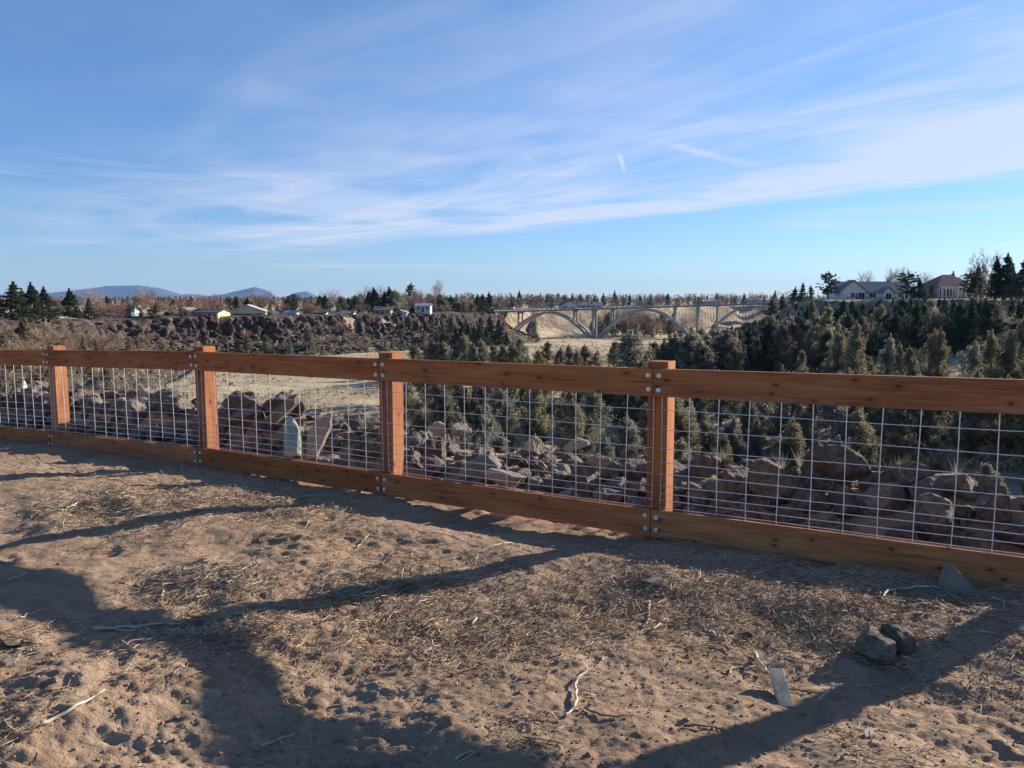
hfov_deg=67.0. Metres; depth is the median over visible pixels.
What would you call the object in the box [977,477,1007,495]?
boulder
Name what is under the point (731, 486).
boulder
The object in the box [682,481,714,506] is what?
boulder
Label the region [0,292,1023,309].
woodland
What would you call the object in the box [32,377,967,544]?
dry weeds
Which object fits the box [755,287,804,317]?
bare tree
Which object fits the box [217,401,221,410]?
boulder
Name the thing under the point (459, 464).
boulder
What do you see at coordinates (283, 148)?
sky
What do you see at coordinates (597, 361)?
juniper tree
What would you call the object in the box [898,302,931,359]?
juniper tree
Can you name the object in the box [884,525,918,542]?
boulder
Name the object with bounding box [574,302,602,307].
house
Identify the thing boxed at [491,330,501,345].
conifer tree
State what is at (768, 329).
juniper tree
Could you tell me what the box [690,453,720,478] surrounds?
boulder
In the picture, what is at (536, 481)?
boulder
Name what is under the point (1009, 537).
boulder
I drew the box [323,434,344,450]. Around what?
boulder
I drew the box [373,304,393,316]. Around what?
house
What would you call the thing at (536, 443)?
stone
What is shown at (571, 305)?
house
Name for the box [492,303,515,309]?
house
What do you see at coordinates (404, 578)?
twig
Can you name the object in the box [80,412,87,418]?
stone
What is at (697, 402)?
juniper tree
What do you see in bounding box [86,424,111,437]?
boulder
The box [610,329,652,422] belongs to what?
juniper tree
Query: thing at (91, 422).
boulder
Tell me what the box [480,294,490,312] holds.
conifer tree
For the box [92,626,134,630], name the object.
twig
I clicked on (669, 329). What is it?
juniper tree
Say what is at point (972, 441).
juniper tree
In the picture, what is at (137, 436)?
boulder
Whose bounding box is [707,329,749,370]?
juniper tree
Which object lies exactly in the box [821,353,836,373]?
juniper tree
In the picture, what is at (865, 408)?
juniper tree
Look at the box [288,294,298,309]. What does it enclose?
pine tree
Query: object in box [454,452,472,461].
boulder
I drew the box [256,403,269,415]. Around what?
boulder
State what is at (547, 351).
juniper tree
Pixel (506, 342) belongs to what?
conifer tree
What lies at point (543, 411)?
juniper tree
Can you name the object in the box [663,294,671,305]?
conifer tree
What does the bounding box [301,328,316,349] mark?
juniper tree
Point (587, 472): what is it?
boulder
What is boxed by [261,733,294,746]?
twig
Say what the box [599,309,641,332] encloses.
bare tree
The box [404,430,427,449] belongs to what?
boulder
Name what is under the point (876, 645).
rock
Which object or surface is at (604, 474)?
boulder
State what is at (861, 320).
juniper tree
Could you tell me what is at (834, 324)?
juniper tree
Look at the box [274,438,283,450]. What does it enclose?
stone
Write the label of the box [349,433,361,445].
boulder
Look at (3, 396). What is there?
boulder
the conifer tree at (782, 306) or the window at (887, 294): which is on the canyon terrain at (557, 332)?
the conifer tree at (782, 306)
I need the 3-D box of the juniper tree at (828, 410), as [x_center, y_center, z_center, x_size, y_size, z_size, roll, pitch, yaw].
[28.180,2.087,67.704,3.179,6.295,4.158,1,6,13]
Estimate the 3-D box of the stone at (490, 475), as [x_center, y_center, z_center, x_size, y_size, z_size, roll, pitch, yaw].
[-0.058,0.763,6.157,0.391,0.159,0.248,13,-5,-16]
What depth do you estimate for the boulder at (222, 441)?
8.32 m
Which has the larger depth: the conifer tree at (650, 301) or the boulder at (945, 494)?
the conifer tree at (650, 301)
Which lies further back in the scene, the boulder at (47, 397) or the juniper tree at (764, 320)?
the juniper tree at (764, 320)
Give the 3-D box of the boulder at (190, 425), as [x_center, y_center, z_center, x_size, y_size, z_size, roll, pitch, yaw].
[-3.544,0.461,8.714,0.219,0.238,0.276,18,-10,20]
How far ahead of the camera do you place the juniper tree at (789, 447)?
51.05 m
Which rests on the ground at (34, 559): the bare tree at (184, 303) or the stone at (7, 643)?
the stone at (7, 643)
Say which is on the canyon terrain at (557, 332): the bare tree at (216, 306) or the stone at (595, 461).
the bare tree at (216, 306)
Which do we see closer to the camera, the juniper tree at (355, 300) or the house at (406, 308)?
the juniper tree at (355, 300)
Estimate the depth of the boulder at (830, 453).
5.44 m
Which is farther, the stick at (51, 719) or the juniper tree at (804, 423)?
the juniper tree at (804, 423)
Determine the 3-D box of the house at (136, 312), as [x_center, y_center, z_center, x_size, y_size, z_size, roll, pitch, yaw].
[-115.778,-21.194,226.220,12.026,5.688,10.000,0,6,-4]
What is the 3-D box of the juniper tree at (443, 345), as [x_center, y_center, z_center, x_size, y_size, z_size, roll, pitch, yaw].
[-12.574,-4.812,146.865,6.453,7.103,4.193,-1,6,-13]
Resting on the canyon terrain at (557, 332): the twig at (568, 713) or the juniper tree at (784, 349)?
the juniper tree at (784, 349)
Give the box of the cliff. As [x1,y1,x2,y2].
[0,311,537,390]
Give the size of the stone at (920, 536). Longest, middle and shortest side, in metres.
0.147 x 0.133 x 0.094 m
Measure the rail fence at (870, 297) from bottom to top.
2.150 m
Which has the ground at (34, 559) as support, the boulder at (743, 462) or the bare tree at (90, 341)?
the boulder at (743, 462)
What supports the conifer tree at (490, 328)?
on the cliff
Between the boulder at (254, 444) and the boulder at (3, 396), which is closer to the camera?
the boulder at (254, 444)
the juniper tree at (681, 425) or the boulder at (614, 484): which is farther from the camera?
the juniper tree at (681, 425)
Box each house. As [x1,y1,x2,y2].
[59,316,75,318]
[94,302,143,316]
[170,310,192,314]
[191,309,232,322]
[230,304,268,314]
[268,310,301,314]
[299,309,329,314]
[330,310,357,313]
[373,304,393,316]
[393,310,408,317]
[402,301,420,310]
[414,303,432,313]
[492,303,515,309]
[531,302,555,307]
[558,301,577,308]
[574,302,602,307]
[633,301,655,306]
[698,299,721,304]
[740,298,767,302]
[824,280,910,299]
[916,275,972,298]
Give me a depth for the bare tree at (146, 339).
199.11 m
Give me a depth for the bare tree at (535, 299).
640.54 m
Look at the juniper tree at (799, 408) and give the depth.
67.10 m
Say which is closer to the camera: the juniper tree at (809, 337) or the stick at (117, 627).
the stick at (117, 627)
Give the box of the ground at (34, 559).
[0,393,1023,767]
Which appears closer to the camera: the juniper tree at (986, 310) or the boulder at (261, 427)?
the boulder at (261, 427)
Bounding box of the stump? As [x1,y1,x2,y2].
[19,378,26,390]
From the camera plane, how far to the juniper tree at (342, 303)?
309.69 m
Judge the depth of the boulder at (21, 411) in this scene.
10.18 m
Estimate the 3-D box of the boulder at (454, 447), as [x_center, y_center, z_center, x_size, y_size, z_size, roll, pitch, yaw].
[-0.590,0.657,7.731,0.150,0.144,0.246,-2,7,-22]
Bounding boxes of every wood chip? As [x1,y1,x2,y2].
[130,512,162,517]
[555,725,565,730]
[864,727,874,736]
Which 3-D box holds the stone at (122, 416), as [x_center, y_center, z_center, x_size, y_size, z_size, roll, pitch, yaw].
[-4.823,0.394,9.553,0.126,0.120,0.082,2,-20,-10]
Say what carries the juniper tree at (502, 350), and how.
on the canyon terrain at (557, 332)
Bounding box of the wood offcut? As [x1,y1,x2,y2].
[769,669,793,707]
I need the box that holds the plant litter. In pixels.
[0,458,1023,767]
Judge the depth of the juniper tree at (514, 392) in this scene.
103.93 m
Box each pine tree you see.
[223,297,233,310]
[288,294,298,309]
[405,282,417,306]
[816,271,840,299]
[894,271,921,299]
[955,273,974,297]
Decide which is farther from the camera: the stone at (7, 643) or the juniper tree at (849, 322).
the juniper tree at (849, 322)
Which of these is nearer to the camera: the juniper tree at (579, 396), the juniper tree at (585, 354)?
the juniper tree at (579, 396)
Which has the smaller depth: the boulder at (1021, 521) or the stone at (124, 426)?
the boulder at (1021, 521)
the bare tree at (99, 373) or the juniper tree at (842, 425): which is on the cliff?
the bare tree at (99, 373)
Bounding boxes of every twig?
[0,639,42,644]
[15,520,60,528]
[19,609,44,617]
[57,495,88,510]
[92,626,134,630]
[202,562,254,578]
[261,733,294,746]
[351,568,464,595]
[422,639,450,655]
[455,750,472,760]
[471,612,499,624]
[475,542,512,564]
[565,707,581,717]
[584,706,635,717]
[642,599,650,626]
[652,618,667,629]
[684,723,723,728]
[709,629,734,650]
[728,666,753,673]
[753,651,768,673]
[789,687,824,693]
[818,683,841,698]
[882,585,938,601]
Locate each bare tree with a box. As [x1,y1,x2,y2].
[0,335,45,349]
[0,366,26,390]
[23,365,80,378]
[27,369,86,388]
[29,323,78,345]
[46,337,86,349]
[60,333,83,341]
[62,286,109,312]
[63,333,102,347]
[80,301,116,317]
[82,367,119,375]
[96,301,127,318]
[96,333,121,348]
[101,342,125,349]
[105,301,135,315]
[128,282,156,311]
[135,333,154,343]
[150,296,170,312]
[159,300,186,313]
[174,294,192,307]
[192,302,211,310]
[195,294,211,306]
[196,300,225,308]
[198,292,233,308]
[210,313,230,325]
[214,301,232,309]
[236,330,251,338]
[240,291,272,308]
[273,301,291,313]
[297,302,319,314]
[302,302,320,313]
[313,334,330,345]
[316,288,340,311]
[322,324,338,331]
[344,331,356,339]
[348,341,375,351]
[354,302,370,313]
[355,291,366,303]
[364,283,388,301]
[401,289,425,308]
[411,290,435,302]
[431,279,444,304]
[438,303,451,311]
[460,295,470,307]
[494,296,508,306]
[524,296,537,306]
[551,294,568,304]
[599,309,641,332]
[609,304,655,327]
[609,309,649,329]
[627,311,666,334]
[629,309,657,334]
[647,320,673,336]
[655,293,665,303]
[672,314,703,331]
[679,294,695,302]
[713,292,739,303]
[748,290,765,305]
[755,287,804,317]
[857,269,876,281]
[885,265,905,280]
[892,266,911,280]
[919,272,932,282]
[965,248,1010,297]
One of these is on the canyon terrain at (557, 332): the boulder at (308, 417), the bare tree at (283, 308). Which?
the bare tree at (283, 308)
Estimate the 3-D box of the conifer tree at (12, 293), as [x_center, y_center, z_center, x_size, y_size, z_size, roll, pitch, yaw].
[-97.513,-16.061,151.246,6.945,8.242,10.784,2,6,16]
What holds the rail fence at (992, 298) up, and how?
on the canyon terrain at (557, 332)
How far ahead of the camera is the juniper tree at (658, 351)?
103.33 m
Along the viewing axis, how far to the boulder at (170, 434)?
8.73 m
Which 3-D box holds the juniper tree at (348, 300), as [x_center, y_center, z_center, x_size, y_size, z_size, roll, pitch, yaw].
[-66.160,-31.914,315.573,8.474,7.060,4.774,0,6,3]
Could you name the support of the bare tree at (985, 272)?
on the canyon terrain at (557, 332)
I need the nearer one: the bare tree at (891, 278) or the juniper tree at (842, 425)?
the juniper tree at (842, 425)
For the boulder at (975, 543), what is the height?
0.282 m
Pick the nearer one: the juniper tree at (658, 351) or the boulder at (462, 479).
the boulder at (462, 479)
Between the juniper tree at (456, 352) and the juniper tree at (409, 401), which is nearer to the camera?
the juniper tree at (409, 401)
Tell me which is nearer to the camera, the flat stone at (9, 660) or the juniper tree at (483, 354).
the flat stone at (9, 660)
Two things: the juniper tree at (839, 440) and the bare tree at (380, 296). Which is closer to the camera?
the juniper tree at (839, 440)
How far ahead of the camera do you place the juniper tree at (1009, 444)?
54.70 m
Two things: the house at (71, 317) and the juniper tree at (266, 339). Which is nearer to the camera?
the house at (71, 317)
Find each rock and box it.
[855,625,896,664]
[881,623,916,655]
[937,562,977,596]
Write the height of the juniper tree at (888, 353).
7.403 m
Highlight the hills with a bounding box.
[0,285,317,298]
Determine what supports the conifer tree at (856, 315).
on the canyon terrain at (557, 332)
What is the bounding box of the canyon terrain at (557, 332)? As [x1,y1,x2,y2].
[4,299,1023,496]
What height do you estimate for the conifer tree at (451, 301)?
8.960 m
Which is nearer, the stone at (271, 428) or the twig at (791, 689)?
the twig at (791, 689)
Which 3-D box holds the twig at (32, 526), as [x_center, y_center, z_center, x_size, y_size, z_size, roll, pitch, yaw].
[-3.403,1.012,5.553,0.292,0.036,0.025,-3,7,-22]
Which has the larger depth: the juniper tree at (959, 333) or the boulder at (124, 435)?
the juniper tree at (959, 333)
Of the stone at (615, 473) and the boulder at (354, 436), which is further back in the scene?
the boulder at (354, 436)
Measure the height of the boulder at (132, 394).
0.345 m
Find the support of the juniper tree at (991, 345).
on the canyon terrain at (557, 332)
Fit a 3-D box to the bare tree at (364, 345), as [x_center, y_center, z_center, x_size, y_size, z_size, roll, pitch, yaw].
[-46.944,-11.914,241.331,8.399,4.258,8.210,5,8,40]
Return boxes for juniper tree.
[35,295,73,320]
[57,300,75,315]
[124,343,132,350]
[145,304,166,317]
[158,340,167,350]
[177,309,193,315]
[233,340,241,352]
[241,336,253,352]
[257,335,272,353]
[287,341,293,353]
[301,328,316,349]
[334,296,349,309]
[346,297,353,309]
[347,295,363,310]
[382,340,389,351]
[386,289,404,311]
[397,321,405,339]
[403,383,427,433]
[404,344,421,359]
[405,399,433,435]
[412,357,426,393]
[415,347,435,359]
[417,339,447,360]
[417,383,432,400]
[420,331,427,345]
[420,384,458,423]
[426,390,470,439]
[429,384,452,410]
[430,298,437,309]
[435,323,450,342]
[436,341,452,360]
[440,300,452,310]
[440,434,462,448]
[442,343,463,360]
[445,315,461,342]
[447,385,469,415]
[447,418,480,450]
[449,414,471,448]
[454,302,466,311]
[456,334,472,360]
[460,343,479,361]
[463,317,471,335]
[466,303,476,312]
[468,404,482,443]
[469,386,495,408]
[471,401,502,449]
[473,387,492,409]
[475,339,493,361]
[476,431,498,446]
[486,388,521,415]
[487,387,519,433]
[488,432,511,453]
[489,344,500,362]
[494,345,509,362]
[496,399,521,453]
[500,342,529,363]
[509,362,519,404]
[514,336,529,363]
[516,389,530,434]
[518,390,555,437]
[520,406,548,435]
[521,433,545,456]
[528,349,546,363]
[539,341,555,364]
[539,390,559,418]
[546,398,597,458]
[549,391,566,433]
[551,347,568,364]
[551,392,575,452]
[562,344,576,364]
[571,350,582,365]
[573,392,584,418]
[578,343,595,365]
[580,393,616,452]
[580,416,603,455]
[581,452,592,461]
[583,399,609,434]
[588,350,604,365]
[591,315,603,335]
[593,436,620,462]
[598,323,606,337]
[601,312,612,334]
[604,341,618,366]
[608,321,617,337]
[609,412,646,463]
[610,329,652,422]
[610,395,641,426]
[619,321,629,335]
[630,322,644,334]
[633,402,647,460]
[636,396,647,412]
[640,320,648,335]
[644,341,658,354]
[644,404,701,466]
[645,316,655,335]
[648,324,655,336]
[652,338,670,360]
[658,312,669,333]
[659,333,688,368]
[661,320,677,336]
[670,341,695,399]
[673,325,718,368]
[674,398,697,445]
[674,438,691,468]
[676,323,685,336]
[680,339,719,399]
[681,368,715,422]
[682,398,704,450]
[688,437,701,463]
[695,408,719,456]
[697,326,709,338]
[703,332,711,341]
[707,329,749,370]
[709,322,726,341]
[709,399,733,424]
[711,416,748,469]
[713,434,734,474]
[722,327,749,370]
[725,349,742,370]
[728,328,744,370]
[729,401,763,437]
[739,406,768,455]
[742,326,760,344]
[744,317,791,371]
[745,418,770,459]
[746,335,763,371]
[751,318,767,345]
[755,402,773,434]
[761,314,780,371]
[761,402,795,444]
[765,322,796,371]
[769,416,810,478]
[772,319,811,371]
[780,318,788,337]
[783,314,793,323]
[784,370,806,416]
[788,311,812,369]
[789,409,820,466]
[792,404,804,417]
[793,349,806,372]
[803,404,821,427]
[804,314,821,371]
[804,408,818,441]
[809,303,835,370]
[812,329,833,369]
[817,372,846,440]
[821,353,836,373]
[821,367,854,423]
[826,322,848,372]
[827,406,849,443]
[830,406,881,460]
[831,318,837,341]
[831,434,859,487]
[832,323,848,360]
[833,311,860,361]
[843,321,870,374]
[846,407,878,470]
[855,315,873,356]
[859,310,870,354]
[861,407,870,431]
[864,407,880,437]
[865,305,873,325]
[866,303,895,355]
[866,407,893,444]
[871,333,898,374]
[871,429,913,471]
[873,310,893,351]
[873,313,914,353]
[875,408,926,461]
[886,341,905,375]
[892,296,910,317]
[894,306,911,352]
[895,345,921,375]
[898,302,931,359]
[905,301,935,348]
[906,365,917,427]
[907,409,947,454]
[916,328,955,376]
[917,308,939,345]
[923,298,942,345]
[926,327,950,376]
[928,369,1003,459]
[931,411,965,441]
[939,298,962,347]
[941,301,976,356]
[956,340,984,377]
[963,296,979,327]
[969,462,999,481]
[970,296,1006,342]
[973,281,986,297]
[977,377,1017,437]
[978,300,1007,338]
[980,329,1002,377]
[983,277,993,298]
[984,375,1023,457]
[991,330,1021,378]
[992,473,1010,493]
[996,414,1023,460]
[1002,317,1023,378]
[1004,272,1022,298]
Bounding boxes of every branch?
[469,412,509,452]
[571,667,595,708]
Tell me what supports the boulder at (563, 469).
on the ground at (34, 559)
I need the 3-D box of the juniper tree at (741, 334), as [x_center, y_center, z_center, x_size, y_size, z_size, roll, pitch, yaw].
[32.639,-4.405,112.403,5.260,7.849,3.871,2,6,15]
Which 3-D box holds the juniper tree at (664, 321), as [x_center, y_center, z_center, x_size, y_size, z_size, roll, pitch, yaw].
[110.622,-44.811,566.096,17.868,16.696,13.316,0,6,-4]
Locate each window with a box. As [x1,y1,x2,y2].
[858,292,864,299]
[885,293,891,299]
[943,289,949,296]
[949,289,954,296]
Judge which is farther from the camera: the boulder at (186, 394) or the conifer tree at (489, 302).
the conifer tree at (489, 302)
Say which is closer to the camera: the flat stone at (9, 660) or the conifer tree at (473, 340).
the flat stone at (9, 660)
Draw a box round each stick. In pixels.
[39,689,104,724]
[94,620,185,630]
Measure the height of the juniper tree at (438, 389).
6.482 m
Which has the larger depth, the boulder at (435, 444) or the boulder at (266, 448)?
the boulder at (266, 448)
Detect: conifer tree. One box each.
[0,281,46,320]
[14,288,33,319]
[15,282,53,319]
[33,286,63,321]
[61,288,86,318]
[81,297,100,319]
[103,296,113,304]
[166,299,175,311]
[228,296,240,309]
[241,298,250,305]
[283,297,297,309]
[313,295,327,308]
[321,294,332,311]
[360,291,372,311]
[363,287,380,311]
[377,291,389,305]
[382,287,396,310]
[435,293,448,310]
[447,295,460,311]
[452,325,460,345]
[454,319,470,337]
[464,323,471,340]
[469,324,477,347]
[474,294,485,312]
[476,317,487,344]
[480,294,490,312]
[484,292,496,313]
[484,327,491,345]
[485,315,498,344]
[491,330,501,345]
[496,317,499,336]
[497,322,505,345]
[503,331,510,345]
[516,290,523,306]
[608,316,623,333]
[626,293,631,304]
[647,294,653,304]
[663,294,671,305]
[741,294,746,305]
[743,323,753,368]
[761,297,776,317]
[774,295,786,313]
[785,286,797,307]
[792,336,806,372]
[794,282,806,301]
[803,285,814,299]
[803,306,811,364]
[851,307,862,360]
[873,317,888,355]
[908,278,926,298]
[926,284,938,298]
[962,301,984,348]
[963,264,984,298]
[966,298,981,346]
[982,256,1002,299]
[989,253,1018,299]
[1007,262,1023,298]
[1008,302,1022,332]
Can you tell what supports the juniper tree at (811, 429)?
on the canyon terrain at (557, 332)
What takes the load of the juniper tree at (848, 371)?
on the canyon terrain at (557, 332)
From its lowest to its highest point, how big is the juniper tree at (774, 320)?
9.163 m
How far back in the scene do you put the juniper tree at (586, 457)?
51.19 m
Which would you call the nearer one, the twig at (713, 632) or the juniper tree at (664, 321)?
the twig at (713, 632)
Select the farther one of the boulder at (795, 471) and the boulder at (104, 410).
the boulder at (104, 410)
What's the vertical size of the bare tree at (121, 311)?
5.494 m
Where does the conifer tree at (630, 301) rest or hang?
on the canyon terrain at (557, 332)
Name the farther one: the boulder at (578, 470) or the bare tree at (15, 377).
the bare tree at (15, 377)
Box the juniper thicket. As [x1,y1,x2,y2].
[0,295,1023,492]
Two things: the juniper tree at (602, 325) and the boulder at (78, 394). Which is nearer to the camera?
the boulder at (78, 394)
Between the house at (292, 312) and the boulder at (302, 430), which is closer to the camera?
the boulder at (302, 430)
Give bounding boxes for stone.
[0,655,28,665]
[3,640,21,646]
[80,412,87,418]
[108,416,115,429]
[116,413,124,419]
[120,424,129,431]
[137,410,146,423]
[265,424,276,432]
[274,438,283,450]
[298,419,307,428]
[398,584,406,589]
[405,445,413,452]
[430,421,444,435]
[451,423,471,437]
[483,468,526,489]
[525,437,546,453]
[547,474,562,481]
[563,438,589,452]
[584,453,610,469]
[609,467,620,477]
[621,487,640,500]
[642,577,671,586]
[708,501,717,509]
[717,501,727,509]
[736,495,747,505]
[741,632,752,639]
[899,498,907,509]
[911,522,922,538]
[959,518,966,529]
[991,493,1009,499]
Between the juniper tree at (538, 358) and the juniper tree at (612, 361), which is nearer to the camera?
the juniper tree at (538, 358)
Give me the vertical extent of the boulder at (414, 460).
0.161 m
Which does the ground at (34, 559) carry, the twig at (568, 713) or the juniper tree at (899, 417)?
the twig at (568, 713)
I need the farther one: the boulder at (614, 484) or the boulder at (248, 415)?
the boulder at (248, 415)
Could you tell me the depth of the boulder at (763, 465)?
5.44 m
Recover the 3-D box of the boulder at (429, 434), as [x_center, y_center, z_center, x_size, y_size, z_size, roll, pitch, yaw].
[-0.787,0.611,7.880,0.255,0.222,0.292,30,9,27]
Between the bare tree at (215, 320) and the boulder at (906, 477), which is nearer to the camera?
the boulder at (906, 477)
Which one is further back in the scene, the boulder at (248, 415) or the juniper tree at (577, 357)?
the juniper tree at (577, 357)
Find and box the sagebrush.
[0,302,1023,478]
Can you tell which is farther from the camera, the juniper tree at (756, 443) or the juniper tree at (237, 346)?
the juniper tree at (237, 346)
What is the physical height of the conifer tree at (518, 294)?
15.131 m
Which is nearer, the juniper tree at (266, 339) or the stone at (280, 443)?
the stone at (280, 443)
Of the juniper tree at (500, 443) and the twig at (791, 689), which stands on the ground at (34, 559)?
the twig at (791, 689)
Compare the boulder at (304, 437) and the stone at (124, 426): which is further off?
the stone at (124, 426)
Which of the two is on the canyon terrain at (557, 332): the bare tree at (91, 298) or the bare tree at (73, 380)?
the bare tree at (91, 298)
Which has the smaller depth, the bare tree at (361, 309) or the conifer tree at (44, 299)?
the conifer tree at (44, 299)
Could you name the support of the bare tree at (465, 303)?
on the canyon terrain at (557, 332)
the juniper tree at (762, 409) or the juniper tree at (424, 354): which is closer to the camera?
the juniper tree at (762, 409)
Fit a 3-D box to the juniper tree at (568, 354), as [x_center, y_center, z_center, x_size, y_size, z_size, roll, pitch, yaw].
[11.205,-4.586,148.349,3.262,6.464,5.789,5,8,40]
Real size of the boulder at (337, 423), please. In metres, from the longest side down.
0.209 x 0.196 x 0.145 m
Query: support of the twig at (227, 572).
on the ground at (34, 559)
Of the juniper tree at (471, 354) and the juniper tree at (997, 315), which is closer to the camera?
the juniper tree at (997, 315)
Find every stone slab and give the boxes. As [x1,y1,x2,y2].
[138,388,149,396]
[261,394,300,424]
[283,417,300,456]
[306,413,332,458]
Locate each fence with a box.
[0,345,1023,585]
[846,297,896,299]
[974,296,1023,298]
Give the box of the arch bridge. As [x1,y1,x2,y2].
[494,299,824,337]
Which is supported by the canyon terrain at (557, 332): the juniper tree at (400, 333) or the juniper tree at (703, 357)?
the juniper tree at (703, 357)
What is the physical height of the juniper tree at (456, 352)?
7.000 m
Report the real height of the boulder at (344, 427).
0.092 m
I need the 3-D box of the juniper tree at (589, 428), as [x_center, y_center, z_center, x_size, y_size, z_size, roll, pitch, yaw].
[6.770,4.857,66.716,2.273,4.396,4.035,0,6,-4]
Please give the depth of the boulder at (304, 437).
7.66 m
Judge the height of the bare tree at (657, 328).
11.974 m
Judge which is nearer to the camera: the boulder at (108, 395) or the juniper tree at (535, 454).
the boulder at (108, 395)
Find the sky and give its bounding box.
[0,0,1023,299]
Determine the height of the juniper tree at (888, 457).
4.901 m
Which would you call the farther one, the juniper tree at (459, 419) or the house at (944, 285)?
the house at (944, 285)
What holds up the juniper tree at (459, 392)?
on the canyon terrain at (557, 332)
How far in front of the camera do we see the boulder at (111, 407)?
9.67 m
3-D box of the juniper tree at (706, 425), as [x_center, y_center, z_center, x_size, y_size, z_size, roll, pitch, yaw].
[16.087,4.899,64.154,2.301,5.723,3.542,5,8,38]
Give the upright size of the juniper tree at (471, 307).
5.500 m
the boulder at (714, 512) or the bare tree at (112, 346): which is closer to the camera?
the boulder at (714, 512)
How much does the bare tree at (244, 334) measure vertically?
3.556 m
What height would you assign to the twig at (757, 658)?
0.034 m
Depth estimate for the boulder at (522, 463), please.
6.98 m
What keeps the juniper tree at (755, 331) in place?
on the canyon terrain at (557, 332)
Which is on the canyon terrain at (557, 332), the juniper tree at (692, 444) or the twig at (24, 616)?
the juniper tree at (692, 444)
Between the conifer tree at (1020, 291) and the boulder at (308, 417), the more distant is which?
the conifer tree at (1020, 291)
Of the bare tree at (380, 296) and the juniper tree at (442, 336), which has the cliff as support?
the juniper tree at (442, 336)
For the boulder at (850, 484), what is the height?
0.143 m
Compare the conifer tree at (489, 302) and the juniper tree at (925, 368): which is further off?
the conifer tree at (489, 302)
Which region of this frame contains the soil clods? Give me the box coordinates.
[1,467,1023,767]
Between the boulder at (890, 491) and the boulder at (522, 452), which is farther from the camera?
the boulder at (522, 452)
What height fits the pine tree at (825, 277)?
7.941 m
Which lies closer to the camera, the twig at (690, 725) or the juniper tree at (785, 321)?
the twig at (690, 725)
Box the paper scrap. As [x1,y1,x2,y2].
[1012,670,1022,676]
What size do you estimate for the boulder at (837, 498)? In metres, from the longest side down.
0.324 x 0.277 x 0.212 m
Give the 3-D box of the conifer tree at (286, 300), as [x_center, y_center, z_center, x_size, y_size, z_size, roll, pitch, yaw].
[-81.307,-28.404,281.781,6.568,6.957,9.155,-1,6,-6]
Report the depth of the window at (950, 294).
187.74 m
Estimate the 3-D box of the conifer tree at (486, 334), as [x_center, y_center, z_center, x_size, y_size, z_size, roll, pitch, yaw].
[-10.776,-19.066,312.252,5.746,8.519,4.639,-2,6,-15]
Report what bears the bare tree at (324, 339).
on the cliff
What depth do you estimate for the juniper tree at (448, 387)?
93.08 m
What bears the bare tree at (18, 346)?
on the cliff
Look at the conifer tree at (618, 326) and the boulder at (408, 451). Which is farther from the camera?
the conifer tree at (618, 326)
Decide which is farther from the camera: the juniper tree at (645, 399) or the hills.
the hills
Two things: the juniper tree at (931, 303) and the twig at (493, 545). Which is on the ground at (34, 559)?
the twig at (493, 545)
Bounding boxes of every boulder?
[0,394,6,399]
[0,414,11,418]
[0,417,21,427]
[6,390,23,411]
[11,406,34,423]
[22,384,48,410]
[31,381,48,387]
[32,401,50,429]
[43,393,71,402]
[69,388,99,409]
[70,423,84,433]
[76,377,104,392]
[78,393,103,412]
[82,417,104,430]
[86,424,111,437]
[97,401,109,414]
[101,390,117,398]
[108,402,116,412]
[108,431,129,439]
[111,421,130,431]
[112,390,127,400]
[114,400,125,412]
[120,397,149,425]
[127,386,151,399]
[127,427,145,440]
[143,423,163,442]
[145,388,183,413]
[158,394,194,414]
[163,424,185,439]
[167,433,197,446]
[180,408,196,417]
[183,392,190,399]
[184,415,197,433]
[194,411,230,433]
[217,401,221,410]
[219,433,232,446]
[219,446,231,450]
[221,399,229,411]
[225,391,261,413]
[226,404,265,426]
[233,445,245,452]
[247,434,267,449]
[251,418,267,432]
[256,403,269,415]
[256,442,274,455]
[261,391,308,416]
[270,451,288,458]
[298,454,313,461]
[299,426,304,437]
[302,426,333,440]
[305,411,321,420]
[308,454,343,465]
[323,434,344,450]
[332,416,344,428]
[341,424,350,431]
[344,414,379,432]
[345,459,357,467]
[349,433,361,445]
[351,440,367,457]
[358,442,379,459]
[367,425,379,436]
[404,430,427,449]
[404,447,410,462]
[408,450,423,468]
[415,436,444,458]
[419,453,447,476]
[427,432,444,445]
[446,442,460,455]
[450,475,469,483]
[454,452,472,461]
[455,458,466,469]
[458,451,501,478]
[473,447,493,457]
[481,458,507,483]
[497,452,521,466]
[516,448,533,465]
[516,468,531,486]
[517,457,537,470]
[527,476,544,490]
[531,460,548,475]
[537,451,556,466]
[544,481,564,493]
[547,463,570,479]
[556,454,582,469]
[557,489,572,497]
[569,461,598,483]
[574,467,601,494]
[577,493,593,500]
[592,487,624,503]
[598,462,621,482]
[605,477,627,490]
[619,458,646,479]
[625,497,645,507]
[637,477,645,495]
[673,459,690,478]
[673,477,693,496]
[673,495,681,511]
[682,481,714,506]
[682,505,705,514]
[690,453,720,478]
[704,510,730,518]
[722,465,753,501]
[724,502,760,521]
[734,459,756,467]
[748,458,806,502]
[759,497,786,509]
[772,500,805,525]
[786,466,800,478]
[787,487,831,513]
[799,469,832,490]
[804,524,816,528]
[805,444,871,481]
[816,516,851,533]
[828,484,863,518]
[833,479,854,487]
[857,471,881,489]
[861,482,910,514]
[878,461,935,493]
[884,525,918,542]
[907,477,945,503]
[907,490,949,498]
[913,493,952,538]
[922,529,954,545]
[928,473,980,501]
[949,532,1001,552]
[954,505,976,518]
[974,496,1011,522]
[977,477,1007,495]
[994,526,1023,548]
[1015,516,1023,527]

